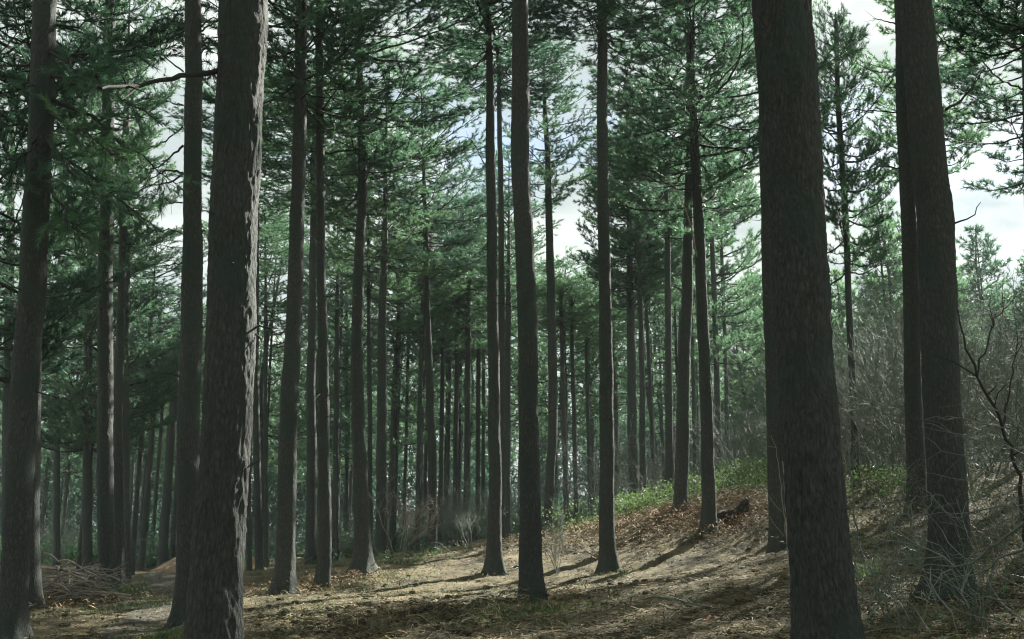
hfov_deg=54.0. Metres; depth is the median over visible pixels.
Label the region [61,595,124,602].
cut branch
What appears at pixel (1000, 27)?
pine tree
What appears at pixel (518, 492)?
bare shrub
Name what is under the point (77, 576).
cut branch
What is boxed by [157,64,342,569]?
pine tree
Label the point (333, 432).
pine tree
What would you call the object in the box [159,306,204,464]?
pine tree
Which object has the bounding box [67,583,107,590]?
cut branch
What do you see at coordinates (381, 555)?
bramble bush
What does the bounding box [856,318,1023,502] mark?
bare shrub
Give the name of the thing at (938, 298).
pine tree
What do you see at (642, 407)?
pine tree
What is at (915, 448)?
pine tree
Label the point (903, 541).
bramble
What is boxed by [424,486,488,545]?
bare shrub
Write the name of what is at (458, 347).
pine tree
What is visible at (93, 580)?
cut branch
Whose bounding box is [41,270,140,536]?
pine tree
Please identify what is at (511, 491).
bare shrub
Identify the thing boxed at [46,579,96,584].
cut branch
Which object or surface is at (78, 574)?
cut branch
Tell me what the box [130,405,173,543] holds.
pine tree
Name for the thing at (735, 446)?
bare shrub
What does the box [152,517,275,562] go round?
evergreen bush
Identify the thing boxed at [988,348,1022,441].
bare shrub
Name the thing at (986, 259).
pine tree
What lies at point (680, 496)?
pine tree
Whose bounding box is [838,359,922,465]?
bare shrub
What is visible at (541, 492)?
bare shrub
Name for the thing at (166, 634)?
grass
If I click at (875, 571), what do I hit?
bramble bush
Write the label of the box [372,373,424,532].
pine tree
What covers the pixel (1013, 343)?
bare shrub
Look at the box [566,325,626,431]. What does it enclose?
pine tree
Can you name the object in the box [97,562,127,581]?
cut branch
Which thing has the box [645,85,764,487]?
pine tree
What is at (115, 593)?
cut branch
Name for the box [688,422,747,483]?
bare shrub
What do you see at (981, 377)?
bare shrub
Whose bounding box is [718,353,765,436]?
bare shrub
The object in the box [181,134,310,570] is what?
pine tree
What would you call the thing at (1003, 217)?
sky
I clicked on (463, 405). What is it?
pine tree
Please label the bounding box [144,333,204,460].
pine tree
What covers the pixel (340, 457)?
pine tree
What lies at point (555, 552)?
bare shrub
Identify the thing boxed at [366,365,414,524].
pine tree
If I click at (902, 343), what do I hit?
bare shrub
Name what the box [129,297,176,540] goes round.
pine tree
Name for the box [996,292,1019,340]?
pine tree
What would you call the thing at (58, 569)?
cut branch
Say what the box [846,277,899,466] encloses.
pine tree
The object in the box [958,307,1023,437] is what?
bare shrub
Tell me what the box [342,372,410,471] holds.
pine tree
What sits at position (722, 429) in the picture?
pine tree
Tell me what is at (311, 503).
pine tree
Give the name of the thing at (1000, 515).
bramble
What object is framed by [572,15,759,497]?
pine tree
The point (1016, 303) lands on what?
pine tree
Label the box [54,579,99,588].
cut branch
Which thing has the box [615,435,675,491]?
bare shrub
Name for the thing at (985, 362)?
bare shrub
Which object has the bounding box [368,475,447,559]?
bare shrub
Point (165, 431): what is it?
pine tree
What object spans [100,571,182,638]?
path
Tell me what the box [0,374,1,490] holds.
pine tree
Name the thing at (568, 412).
pine tree
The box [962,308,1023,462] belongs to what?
bare shrub
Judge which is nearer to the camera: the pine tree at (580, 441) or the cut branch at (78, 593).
the cut branch at (78, 593)
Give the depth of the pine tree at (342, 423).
68.67 m
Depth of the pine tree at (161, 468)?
99.62 m
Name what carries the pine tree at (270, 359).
on the ground at (746, 542)
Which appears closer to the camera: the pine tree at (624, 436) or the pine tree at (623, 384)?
the pine tree at (623, 384)
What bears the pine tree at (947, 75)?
on the ground at (746, 542)
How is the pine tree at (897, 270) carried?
on the ground at (746, 542)
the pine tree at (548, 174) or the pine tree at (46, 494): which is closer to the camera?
the pine tree at (548, 174)
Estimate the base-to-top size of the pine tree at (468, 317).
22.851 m
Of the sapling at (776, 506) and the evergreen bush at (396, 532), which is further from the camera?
the evergreen bush at (396, 532)
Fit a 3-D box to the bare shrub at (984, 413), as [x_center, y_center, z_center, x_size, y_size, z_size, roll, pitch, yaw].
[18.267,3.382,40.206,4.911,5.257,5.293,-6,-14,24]
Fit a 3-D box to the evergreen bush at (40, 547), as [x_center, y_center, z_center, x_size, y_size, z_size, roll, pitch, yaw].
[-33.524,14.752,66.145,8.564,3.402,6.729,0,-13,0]
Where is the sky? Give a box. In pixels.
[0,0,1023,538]
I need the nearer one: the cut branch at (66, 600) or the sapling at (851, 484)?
the sapling at (851, 484)
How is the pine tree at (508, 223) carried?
on the ground at (746, 542)
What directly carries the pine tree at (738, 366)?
on the ground at (746, 542)
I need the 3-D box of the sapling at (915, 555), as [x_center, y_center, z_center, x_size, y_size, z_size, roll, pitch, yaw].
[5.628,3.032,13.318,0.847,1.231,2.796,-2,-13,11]
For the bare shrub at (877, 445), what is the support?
on the ground at (746, 542)
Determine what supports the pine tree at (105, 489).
on the ground at (746, 542)
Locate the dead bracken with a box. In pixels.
[29,478,1022,610]
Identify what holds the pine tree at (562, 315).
on the ground at (746, 542)
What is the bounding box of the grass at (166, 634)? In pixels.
[30,527,1023,638]
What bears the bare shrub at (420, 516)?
on the ground at (746, 542)
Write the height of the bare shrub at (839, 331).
8.144 m
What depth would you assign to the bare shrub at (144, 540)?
61.33 m
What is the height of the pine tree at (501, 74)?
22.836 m
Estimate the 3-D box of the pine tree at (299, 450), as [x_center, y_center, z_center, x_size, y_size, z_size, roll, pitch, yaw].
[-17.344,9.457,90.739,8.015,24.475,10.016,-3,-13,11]
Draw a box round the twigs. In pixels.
[35,479,1023,638]
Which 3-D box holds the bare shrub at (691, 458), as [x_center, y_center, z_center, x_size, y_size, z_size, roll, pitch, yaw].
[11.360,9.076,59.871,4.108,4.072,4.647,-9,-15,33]
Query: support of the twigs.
on the ground at (746, 542)
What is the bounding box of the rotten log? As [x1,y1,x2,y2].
[717,499,749,522]
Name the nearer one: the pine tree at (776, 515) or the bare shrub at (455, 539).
the pine tree at (776, 515)
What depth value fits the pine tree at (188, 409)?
19.41 m
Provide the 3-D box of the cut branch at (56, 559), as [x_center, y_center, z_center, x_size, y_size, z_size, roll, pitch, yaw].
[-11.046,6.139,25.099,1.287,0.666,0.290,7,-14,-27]
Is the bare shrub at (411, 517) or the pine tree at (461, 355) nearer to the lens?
the bare shrub at (411, 517)
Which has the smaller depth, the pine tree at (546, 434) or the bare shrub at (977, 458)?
the bare shrub at (977, 458)
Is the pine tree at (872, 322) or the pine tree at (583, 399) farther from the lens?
the pine tree at (872, 322)
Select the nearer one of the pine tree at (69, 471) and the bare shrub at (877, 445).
the bare shrub at (877, 445)
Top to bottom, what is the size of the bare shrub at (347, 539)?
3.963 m
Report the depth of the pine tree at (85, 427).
47.64 m
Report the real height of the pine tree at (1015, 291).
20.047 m
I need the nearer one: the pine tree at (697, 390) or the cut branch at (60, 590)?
the cut branch at (60, 590)
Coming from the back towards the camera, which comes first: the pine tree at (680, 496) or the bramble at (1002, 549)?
the pine tree at (680, 496)
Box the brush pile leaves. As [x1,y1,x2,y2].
[43,578,167,604]
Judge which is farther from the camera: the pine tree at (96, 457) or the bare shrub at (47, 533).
the pine tree at (96, 457)
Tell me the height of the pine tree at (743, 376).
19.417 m
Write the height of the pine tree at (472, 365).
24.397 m
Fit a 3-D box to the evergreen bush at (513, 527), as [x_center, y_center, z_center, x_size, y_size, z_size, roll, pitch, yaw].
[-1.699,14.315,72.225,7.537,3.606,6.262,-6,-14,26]
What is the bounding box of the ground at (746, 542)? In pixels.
[30,456,1023,638]
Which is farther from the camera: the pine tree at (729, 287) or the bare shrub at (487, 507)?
the pine tree at (729, 287)
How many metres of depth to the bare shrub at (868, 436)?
54.21 m
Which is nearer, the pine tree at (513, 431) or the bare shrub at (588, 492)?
the bare shrub at (588, 492)
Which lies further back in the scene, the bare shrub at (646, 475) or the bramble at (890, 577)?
the bare shrub at (646, 475)
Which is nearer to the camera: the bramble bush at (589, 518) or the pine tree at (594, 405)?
the bramble bush at (589, 518)
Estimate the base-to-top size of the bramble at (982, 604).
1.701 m
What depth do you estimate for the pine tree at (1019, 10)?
31.84 m
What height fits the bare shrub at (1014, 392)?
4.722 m
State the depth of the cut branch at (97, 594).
24.03 m
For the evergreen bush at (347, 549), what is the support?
on the ground at (746, 542)
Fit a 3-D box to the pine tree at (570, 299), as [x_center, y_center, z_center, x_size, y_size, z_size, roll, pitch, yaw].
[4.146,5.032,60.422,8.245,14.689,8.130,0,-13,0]
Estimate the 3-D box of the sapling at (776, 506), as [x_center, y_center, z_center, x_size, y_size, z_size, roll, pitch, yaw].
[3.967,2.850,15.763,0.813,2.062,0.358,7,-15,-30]
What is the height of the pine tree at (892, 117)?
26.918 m
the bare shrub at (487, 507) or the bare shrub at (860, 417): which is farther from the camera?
the bare shrub at (487, 507)
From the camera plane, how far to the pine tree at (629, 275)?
50.85 m
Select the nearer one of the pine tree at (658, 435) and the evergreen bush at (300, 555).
the evergreen bush at (300, 555)
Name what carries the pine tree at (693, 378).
on the ground at (746, 542)
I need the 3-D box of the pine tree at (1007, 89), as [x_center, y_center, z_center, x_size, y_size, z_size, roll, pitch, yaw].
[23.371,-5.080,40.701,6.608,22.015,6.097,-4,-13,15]
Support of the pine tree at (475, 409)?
on the ground at (746, 542)
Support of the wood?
on the ground at (746, 542)
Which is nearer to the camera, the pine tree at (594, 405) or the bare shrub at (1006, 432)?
the bare shrub at (1006, 432)
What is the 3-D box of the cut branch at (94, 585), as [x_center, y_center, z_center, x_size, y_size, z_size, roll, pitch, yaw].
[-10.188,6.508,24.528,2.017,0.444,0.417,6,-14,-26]
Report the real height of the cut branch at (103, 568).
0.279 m
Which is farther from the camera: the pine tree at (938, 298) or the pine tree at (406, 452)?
the pine tree at (406, 452)
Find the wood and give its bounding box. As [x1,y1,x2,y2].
[0,333,1022,552]
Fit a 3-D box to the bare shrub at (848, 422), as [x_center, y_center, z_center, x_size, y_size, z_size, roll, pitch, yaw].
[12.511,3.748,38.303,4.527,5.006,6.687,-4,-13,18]
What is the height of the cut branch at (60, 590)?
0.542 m
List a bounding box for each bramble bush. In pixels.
[98,581,163,596]
[296,542,469,568]
[478,500,658,541]
[541,473,696,530]
[653,468,767,503]
[656,447,849,498]
[731,468,767,488]
[843,450,972,501]
[854,558,903,579]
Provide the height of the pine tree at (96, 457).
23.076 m
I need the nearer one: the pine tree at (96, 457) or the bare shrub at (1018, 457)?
the bare shrub at (1018, 457)
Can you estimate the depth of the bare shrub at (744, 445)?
50.00 m
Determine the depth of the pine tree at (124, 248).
34.74 m
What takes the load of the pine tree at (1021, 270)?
on the ground at (746, 542)
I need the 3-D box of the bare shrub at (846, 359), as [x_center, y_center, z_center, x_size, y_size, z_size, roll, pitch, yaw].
[14.986,3.624,48.069,9.294,8.144,8.216,-12,-17,43]
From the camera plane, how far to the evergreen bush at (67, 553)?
68.47 m
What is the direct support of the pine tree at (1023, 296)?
on the ground at (746, 542)
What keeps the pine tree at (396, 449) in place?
on the ground at (746, 542)
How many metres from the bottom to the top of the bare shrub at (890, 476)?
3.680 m
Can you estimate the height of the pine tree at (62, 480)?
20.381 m
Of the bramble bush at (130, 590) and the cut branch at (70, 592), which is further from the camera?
the bramble bush at (130, 590)
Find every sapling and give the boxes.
[740,436,789,568]
[840,407,918,583]
[888,505,933,569]
[931,272,1023,546]
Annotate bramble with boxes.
[756,480,974,631]
[761,484,984,637]
[845,453,926,531]
[848,489,1014,567]
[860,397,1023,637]
[863,486,1023,638]
[908,499,1023,584]
[913,440,1023,544]
[920,443,1021,503]
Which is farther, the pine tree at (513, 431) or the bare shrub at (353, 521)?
the pine tree at (513, 431)
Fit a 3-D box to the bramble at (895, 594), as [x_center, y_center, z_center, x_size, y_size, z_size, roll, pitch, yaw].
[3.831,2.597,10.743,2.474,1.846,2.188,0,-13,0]
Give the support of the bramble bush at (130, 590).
on the ground at (746, 542)
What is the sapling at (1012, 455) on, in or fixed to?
on the ground at (746, 542)
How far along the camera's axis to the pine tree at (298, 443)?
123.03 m
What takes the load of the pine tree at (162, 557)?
on the ground at (746, 542)
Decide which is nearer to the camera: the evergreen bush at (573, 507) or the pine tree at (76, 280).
the pine tree at (76, 280)
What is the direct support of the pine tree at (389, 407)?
on the ground at (746, 542)
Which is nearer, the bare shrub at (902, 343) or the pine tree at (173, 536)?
the bare shrub at (902, 343)
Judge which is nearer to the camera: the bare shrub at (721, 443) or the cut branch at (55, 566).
the cut branch at (55, 566)
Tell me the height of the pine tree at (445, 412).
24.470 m
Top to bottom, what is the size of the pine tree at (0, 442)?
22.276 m
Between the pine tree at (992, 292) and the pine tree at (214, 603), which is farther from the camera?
the pine tree at (992, 292)
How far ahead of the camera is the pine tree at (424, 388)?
74.07 m
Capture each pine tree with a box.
[0,0,148,382]
[0,0,204,638]
[0,0,212,610]
[0,25,139,545]
[0,138,205,579]
[0,208,116,570]
[0,238,19,437]
[0,242,18,427]
[0,356,1,496]
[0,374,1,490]
[16,0,184,592]
[40,345,82,537]
[40,393,82,499]
[40,424,81,515]
[41,267,136,558]
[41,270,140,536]
[41,378,81,541]
[42,241,168,569]
[62,412,135,517]
[71,0,180,584]
[72,221,207,574]
[78,346,136,489]
[80,117,182,582]
[93,270,205,570]
[100,0,292,638]
[129,0,217,628]
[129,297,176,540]
[129,317,205,566]
[129,370,165,529]
[129,371,201,548]
[130,330,174,489]
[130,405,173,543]
[132,335,202,469]
[137,0,414,594]
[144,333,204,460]
[151,351,204,559]
[154,304,205,472]
[156,274,263,436]
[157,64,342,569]
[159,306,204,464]
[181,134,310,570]
[200,255,306,463]
[200,362,281,414]
[202,0,510,574]
[202,53,411,564]
[203,199,335,567]
[212,0,435,590]
[252,217,331,545]
[252,310,306,545]
[252,343,332,460]
[252,356,342,485]
[263,202,393,561]
[268,290,376,447]
[268,329,306,472]
[268,363,303,555]
[268,391,306,480]
[275,297,351,540]
[278,334,350,458]
[280,33,483,555]
[297,329,366,476]
[298,223,405,559]
[298,298,402,527]
[301,292,391,511]
[301,334,405,528]
[302,260,391,538]
[303,107,446,548]
[324,73,512,551]
[327,228,464,553]
[330,331,391,524]
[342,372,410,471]
[343,238,453,551]
[343,391,376,474]
[353,190,480,552]
[363,275,447,453]
[366,255,461,541]
[366,282,481,530]
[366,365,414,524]
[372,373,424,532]
[386,296,471,546]
[387,367,453,513]
[389,202,515,546]
[390,257,487,512]
[391,198,515,546]
[395,1,597,543]
[397,0,596,575]
[399,346,451,466]
[404,319,463,468]
[409,295,487,478]
[409,344,481,509]
[412,181,545,545]
[418,282,511,506]
[432,145,575,540]
[434,198,515,540]
[434,306,487,452]
[438,361,486,460]
[444,369,488,472]
[445,242,558,434]
[452,355,488,464]
[454,251,538,521]
[459,241,547,430]
[473,275,557,440]
[480,372,518,466]
[486,0,567,604]
[486,332,547,506]
[495,29,597,534]
[509,270,625,524]
[511,245,598,509]
[511,256,626,499]
[511,297,575,461]
[512,289,617,456]
[515,278,643,523]
[528,0,683,574]
[538,279,626,520]
[538,286,624,453]
[539,341,570,474]
[557,251,636,506]
[565,0,871,534]
[566,119,694,509]
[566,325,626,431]
[567,252,662,476]
[567,256,664,511]
[568,360,625,504]
[570,0,832,515]
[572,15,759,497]
[573,112,687,502]
[579,115,709,502]
[596,237,717,495]
[596,338,672,454]
[610,186,733,389]
[620,306,713,488]
[621,250,722,491]
[623,131,755,488]
[637,308,698,465]
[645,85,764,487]
[646,360,691,441]
[659,252,742,478]
[661,143,763,485]
[671,212,758,480]
[673,311,733,408]
[689,318,732,422]
[698,305,766,483]
[699,326,763,484]
[700,0,786,554]
[720,267,764,479]
[721,293,847,458]
[729,308,765,420]
[752,0,865,638]
[812,0,898,487]
[829,267,890,458]
[830,0,1021,187]
[832,184,903,460]
[833,313,856,371]
[842,0,926,517]
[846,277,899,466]
[854,213,993,376]
[862,294,901,443]
[893,0,1023,278]
[899,0,981,603]
[933,0,1023,75]
[955,223,1022,457]
[956,256,1005,451]
[956,268,1008,382]
[959,0,1023,38]
[975,290,1006,352]
[983,283,1017,436]
[989,32,1021,110]
[990,7,1023,137]
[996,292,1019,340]
[1000,251,1023,342]
[1002,249,1023,373]
[1003,254,1023,336]
[1006,287,1023,330]
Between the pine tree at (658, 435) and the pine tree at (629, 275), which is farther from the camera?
the pine tree at (658, 435)
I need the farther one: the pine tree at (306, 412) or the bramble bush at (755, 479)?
the pine tree at (306, 412)
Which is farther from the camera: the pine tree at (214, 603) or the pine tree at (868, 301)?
the pine tree at (868, 301)
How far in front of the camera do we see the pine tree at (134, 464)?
96.50 m
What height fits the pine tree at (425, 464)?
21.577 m
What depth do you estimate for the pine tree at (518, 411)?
93.73 m
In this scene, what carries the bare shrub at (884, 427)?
on the ground at (746, 542)
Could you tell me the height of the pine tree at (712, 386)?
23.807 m
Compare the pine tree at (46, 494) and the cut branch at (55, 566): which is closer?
the cut branch at (55, 566)
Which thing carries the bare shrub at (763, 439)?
on the ground at (746, 542)
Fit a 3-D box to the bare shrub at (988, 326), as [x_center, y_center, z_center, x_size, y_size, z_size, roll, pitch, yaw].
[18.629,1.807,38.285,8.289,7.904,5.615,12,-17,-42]
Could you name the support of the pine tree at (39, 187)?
on the ground at (746, 542)
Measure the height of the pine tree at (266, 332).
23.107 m
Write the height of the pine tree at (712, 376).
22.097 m
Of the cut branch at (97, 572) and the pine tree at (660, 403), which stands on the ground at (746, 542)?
the pine tree at (660, 403)
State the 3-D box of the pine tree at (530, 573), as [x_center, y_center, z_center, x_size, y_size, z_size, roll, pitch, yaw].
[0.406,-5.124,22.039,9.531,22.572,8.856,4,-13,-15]
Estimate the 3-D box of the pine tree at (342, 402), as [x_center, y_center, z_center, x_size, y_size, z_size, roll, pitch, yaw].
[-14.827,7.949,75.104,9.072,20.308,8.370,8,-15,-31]
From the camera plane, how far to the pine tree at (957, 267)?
89.52 m
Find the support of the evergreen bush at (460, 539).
on the ground at (746, 542)
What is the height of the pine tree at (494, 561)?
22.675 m
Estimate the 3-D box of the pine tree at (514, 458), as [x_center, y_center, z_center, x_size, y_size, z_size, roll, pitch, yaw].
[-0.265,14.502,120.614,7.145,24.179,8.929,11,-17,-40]
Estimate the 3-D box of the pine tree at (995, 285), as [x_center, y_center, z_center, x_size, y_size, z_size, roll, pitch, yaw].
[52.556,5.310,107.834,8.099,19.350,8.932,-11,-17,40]
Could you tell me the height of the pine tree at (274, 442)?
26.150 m
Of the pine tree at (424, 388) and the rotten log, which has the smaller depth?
the rotten log
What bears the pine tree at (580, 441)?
on the ground at (746, 542)
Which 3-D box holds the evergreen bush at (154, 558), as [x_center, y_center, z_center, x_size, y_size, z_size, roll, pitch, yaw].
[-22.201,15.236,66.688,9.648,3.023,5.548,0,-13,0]
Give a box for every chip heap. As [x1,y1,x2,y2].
[150,557,175,572]
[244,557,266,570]
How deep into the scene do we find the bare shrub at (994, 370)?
41.79 m
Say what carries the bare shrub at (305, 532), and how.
on the ground at (746, 542)
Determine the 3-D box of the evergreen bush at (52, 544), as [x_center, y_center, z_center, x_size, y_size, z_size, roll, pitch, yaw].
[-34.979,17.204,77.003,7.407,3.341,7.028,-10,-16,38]
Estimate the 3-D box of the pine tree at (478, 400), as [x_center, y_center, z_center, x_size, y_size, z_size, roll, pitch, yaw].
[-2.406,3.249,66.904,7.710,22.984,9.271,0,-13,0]
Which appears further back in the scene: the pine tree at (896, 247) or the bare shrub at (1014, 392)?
the pine tree at (896, 247)
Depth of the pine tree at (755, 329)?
73.18 m
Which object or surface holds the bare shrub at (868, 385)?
on the ground at (746, 542)
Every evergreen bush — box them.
[0,522,65,565]
[40,524,77,562]
[41,520,137,564]
[42,528,96,562]
[47,529,152,564]
[92,531,169,566]
[136,524,175,568]
[136,537,175,567]
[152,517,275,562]
[244,526,301,561]
[296,512,408,557]
[296,524,353,558]
[341,516,444,551]
[373,524,412,548]
[387,497,486,545]
[400,505,516,545]
[447,505,518,535]
[480,500,541,532]
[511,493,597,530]
[512,485,620,521]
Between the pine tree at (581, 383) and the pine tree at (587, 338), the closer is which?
the pine tree at (587, 338)
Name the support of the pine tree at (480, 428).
on the ground at (746, 542)
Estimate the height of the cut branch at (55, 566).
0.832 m
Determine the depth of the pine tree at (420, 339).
60.57 m
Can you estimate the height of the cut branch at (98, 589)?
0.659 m
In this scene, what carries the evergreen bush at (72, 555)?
on the ground at (746, 542)
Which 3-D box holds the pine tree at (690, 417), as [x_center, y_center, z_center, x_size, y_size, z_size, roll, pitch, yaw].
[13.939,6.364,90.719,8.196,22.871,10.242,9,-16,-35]
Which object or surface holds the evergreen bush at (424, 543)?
on the ground at (746, 542)
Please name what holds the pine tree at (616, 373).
on the ground at (746, 542)
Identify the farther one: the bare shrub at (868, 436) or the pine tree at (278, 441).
the pine tree at (278, 441)
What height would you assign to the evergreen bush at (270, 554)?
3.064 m
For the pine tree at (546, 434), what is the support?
on the ground at (746, 542)
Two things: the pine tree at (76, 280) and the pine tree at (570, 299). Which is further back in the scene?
the pine tree at (570, 299)
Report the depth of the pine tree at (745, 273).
90.95 m
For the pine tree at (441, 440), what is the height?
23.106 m
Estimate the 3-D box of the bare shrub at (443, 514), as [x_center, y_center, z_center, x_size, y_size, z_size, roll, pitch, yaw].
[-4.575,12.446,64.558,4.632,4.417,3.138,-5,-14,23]
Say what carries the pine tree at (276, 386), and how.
on the ground at (746, 542)
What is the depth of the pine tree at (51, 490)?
116.69 m
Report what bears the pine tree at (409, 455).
on the ground at (746, 542)
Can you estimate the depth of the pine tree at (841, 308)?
73.67 m
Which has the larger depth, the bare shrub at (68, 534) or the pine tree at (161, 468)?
the pine tree at (161, 468)
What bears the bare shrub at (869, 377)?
on the ground at (746, 542)
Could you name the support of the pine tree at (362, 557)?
on the ground at (746, 542)
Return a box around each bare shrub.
[0,503,52,539]
[40,502,81,566]
[42,520,66,548]
[43,511,70,545]
[131,519,174,570]
[296,515,332,550]
[317,502,353,559]
[344,509,388,535]
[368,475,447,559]
[391,476,474,553]
[408,482,472,545]
[421,482,481,547]
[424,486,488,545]
[435,475,507,550]
[461,461,519,527]
[463,481,518,531]
[511,463,581,521]
[511,470,558,520]
[541,412,647,512]
[541,492,574,573]
[544,447,636,528]
[559,464,621,520]
[595,462,651,505]
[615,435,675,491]
[617,451,674,500]
[660,439,700,492]
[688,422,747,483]
[689,395,766,484]
[690,384,767,485]
[713,411,766,482]
[717,314,902,473]
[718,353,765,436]
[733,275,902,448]
[735,411,766,474]
[744,299,903,463]
[748,270,978,471]
[749,342,1021,476]
[832,304,991,471]
[832,314,1023,497]
[833,288,1023,476]
[833,309,901,470]
[835,353,980,484]
[836,360,895,481]
[837,349,973,468]
[837,355,902,472]
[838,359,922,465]
[844,342,972,465]
[845,340,1023,502]
[852,285,1023,460]
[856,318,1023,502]
[860,289,1023,474]
[871,381,1018,475]
[872,384,996,480]
[882,311,1020,467]
[896,290,1023,449]
[897,302,1023,461]
[921,249,1023,466]
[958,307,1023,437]
[959,331,1023,472]
[960,307,1023,461]
[960,344,1016,465]
[961,294,1023,464]
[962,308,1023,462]
[963,324,1023,459]
[968,331,1022,460]
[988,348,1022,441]
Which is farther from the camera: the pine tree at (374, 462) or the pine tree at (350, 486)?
the pine tree at (374, 462)
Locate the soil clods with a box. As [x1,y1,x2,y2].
[46,507,892,638]
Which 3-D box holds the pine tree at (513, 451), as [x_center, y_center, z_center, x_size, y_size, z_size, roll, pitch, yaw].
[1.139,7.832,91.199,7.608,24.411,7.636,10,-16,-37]
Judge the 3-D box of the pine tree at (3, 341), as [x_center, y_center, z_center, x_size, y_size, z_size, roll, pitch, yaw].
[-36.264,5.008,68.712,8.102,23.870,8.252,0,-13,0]
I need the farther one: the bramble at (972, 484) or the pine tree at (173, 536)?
the pine tree at (173, 536)
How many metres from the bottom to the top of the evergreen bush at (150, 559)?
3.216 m
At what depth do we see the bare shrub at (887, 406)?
24.80 m
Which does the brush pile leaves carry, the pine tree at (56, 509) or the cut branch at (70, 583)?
the cut branch at (70, 583)
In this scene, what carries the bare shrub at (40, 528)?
on the ground at (746, 542)
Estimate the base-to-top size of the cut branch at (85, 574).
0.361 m
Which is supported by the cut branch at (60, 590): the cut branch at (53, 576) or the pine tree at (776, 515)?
the cut branch at (53, 576)
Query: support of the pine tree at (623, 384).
on the ground at (746, 542)
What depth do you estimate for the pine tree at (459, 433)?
79.88 m
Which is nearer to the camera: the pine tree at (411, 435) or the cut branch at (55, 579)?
the cut branch at (55, 579)
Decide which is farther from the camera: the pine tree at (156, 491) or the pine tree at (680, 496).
the pine tree at (156, 491)
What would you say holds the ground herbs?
on the ground at (746, 542)
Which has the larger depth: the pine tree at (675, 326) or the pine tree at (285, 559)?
the pine tree at (675, 326)
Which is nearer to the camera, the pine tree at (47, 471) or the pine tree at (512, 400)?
the pine tree at (512, 400)
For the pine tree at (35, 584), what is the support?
on the ground at (746, 542)
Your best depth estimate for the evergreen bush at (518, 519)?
68.14 m
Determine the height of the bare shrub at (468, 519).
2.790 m
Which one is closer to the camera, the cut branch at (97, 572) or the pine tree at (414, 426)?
the cut branch at (97, 572)
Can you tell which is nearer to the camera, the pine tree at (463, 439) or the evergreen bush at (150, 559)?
the evergreen bush at (150, 559)
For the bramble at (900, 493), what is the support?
on the ground at (746, 542)
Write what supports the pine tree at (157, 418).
on the ground at (746, 542)
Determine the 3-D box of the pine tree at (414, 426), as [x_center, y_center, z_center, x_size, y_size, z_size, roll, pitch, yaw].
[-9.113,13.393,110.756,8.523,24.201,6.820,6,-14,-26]
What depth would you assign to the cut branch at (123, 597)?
24.02 m
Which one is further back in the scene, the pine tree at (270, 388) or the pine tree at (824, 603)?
the pine tree at (270, 388)
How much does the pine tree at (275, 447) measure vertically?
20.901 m
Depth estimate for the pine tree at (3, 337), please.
66.00 m
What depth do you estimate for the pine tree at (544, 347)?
77.23 m
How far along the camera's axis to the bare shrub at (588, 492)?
63.00 m
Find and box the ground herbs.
[30,470,1023,638]
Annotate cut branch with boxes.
[41,569,110,580]
[42,571,87,580]
[42,575,58,580]
[42,575,90,589]
[42,576,106,603]
[43,552,95,577]
[43,561,100,588]
[43,574,81,591]
[45,570,122,601]
[46,556,78,573]
[46,564,61,571]
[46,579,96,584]
[48,568,110,585]
[48,582,130,598]
[51,577,137,595]
[51,586,109,602]
[53,592,108,599]
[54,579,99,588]
[54,591,117,604]
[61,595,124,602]
[66,559,74,585]
[67,578,115,602]
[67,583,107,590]
[77,566,123,571]
[78,588,131,600]
[79,568,112,582]
[81,566,119,580]
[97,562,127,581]
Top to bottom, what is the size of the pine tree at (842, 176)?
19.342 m
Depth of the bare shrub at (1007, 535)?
9.26 m
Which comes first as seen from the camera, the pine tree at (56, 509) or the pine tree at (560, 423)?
the pine tree at (56, 509)
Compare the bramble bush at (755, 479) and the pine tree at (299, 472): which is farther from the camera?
the pine tree at (299, 472)
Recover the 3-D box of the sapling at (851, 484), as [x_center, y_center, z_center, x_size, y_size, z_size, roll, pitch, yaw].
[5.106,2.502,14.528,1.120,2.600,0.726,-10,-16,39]
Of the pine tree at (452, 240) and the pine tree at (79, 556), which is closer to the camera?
the pine tree at (452, 240)
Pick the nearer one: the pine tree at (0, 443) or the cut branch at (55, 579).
the cut branch at (55, 579)
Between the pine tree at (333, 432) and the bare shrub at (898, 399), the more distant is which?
the pine tree at (333, 432)
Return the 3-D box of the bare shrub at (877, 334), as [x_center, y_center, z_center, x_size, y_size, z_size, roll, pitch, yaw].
[14.691,2.313,42.380,9.264,8.834,6.276,-8,-15,32]
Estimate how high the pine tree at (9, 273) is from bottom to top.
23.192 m
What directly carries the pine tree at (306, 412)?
on the ground at (746, 542)
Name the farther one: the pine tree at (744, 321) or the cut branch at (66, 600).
the pine tree at (744, 321)
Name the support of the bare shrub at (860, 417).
on the ground at (746, 542)
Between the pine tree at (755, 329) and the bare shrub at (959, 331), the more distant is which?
the pine tree at (755, 329)
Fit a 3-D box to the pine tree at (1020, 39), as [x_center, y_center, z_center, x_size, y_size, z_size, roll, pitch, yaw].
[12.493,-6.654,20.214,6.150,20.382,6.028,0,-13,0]
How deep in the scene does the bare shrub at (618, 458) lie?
44.98 m
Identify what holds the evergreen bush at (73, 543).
on the ground at (746, 542)
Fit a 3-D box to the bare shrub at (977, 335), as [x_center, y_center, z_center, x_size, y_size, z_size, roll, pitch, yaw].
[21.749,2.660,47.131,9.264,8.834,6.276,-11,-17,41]

